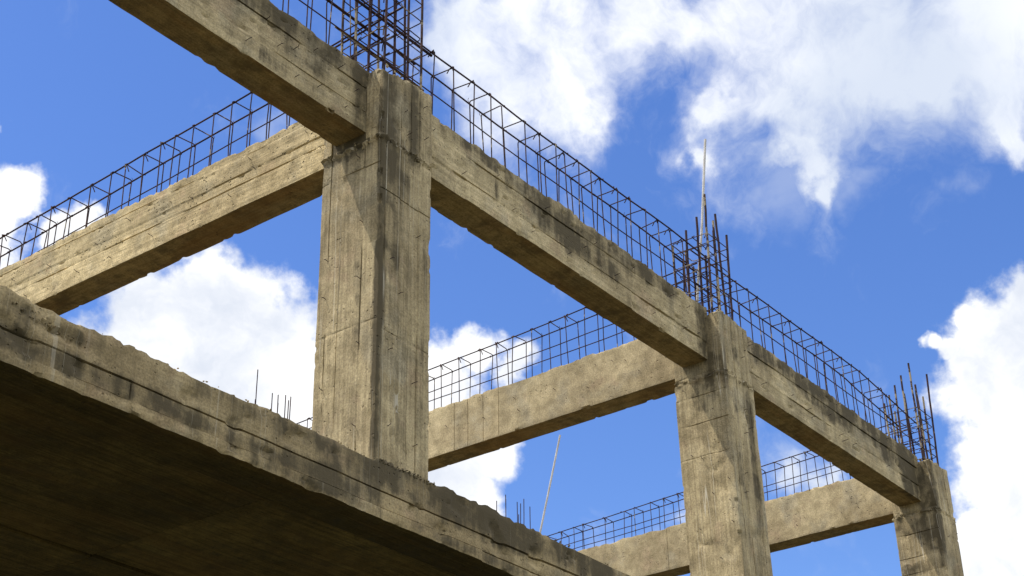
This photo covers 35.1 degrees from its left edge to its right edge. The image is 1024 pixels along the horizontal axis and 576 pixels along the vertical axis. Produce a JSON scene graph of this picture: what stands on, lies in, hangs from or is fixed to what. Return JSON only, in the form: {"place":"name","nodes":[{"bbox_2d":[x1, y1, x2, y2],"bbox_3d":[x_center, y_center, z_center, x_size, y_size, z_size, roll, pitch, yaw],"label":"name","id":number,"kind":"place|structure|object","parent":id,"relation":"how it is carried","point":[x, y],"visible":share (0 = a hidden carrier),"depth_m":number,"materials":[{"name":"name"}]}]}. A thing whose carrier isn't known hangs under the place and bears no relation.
{"place":"outdoors","nodes":[
{"label":"outdoors","id":0,"kind":"place"},
{"bbox_2d":[0,0,1023,575],"label":"sky","id":1,"kind":"structure","parent":0,"point":[864,168],"materials":[{"name":"blue"}]},
{"label":"ground","id":2,"kind":"structure","parent":0,"visible":0},
{"bbox_2d":[0,0,963,575],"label":"unfinished building","id":3,"kind":"structure","parent":2,"relation":"on","point":[118,458],"depth_m":11.57,"materials":[{"name":"concrete"}]},
{"bbox_2d":[539,435,560,532],"bbox_3d":[0.462,2.893,21.851,0.555,1.837,0.025,-21,-35,32],"label":"rod","id":4,"kind":"object","parent":3,"relation":"attached to","point":[550,483],"visible":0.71,"depth_m":21.92,"materials":[{"name":"plastic"}]},
{"bbox_2d":[696,139,705,302],"bbox_3d":[1.851,-0.536,15.897,0.312,2.103,0.032,-22,-35,33],"label":"rod","id":5,"kind":"object","parent":3,"relation":"on","point":[702,205],"visible":0.6,"depth_m":15.99,"materials":[{"name":"plastic"}]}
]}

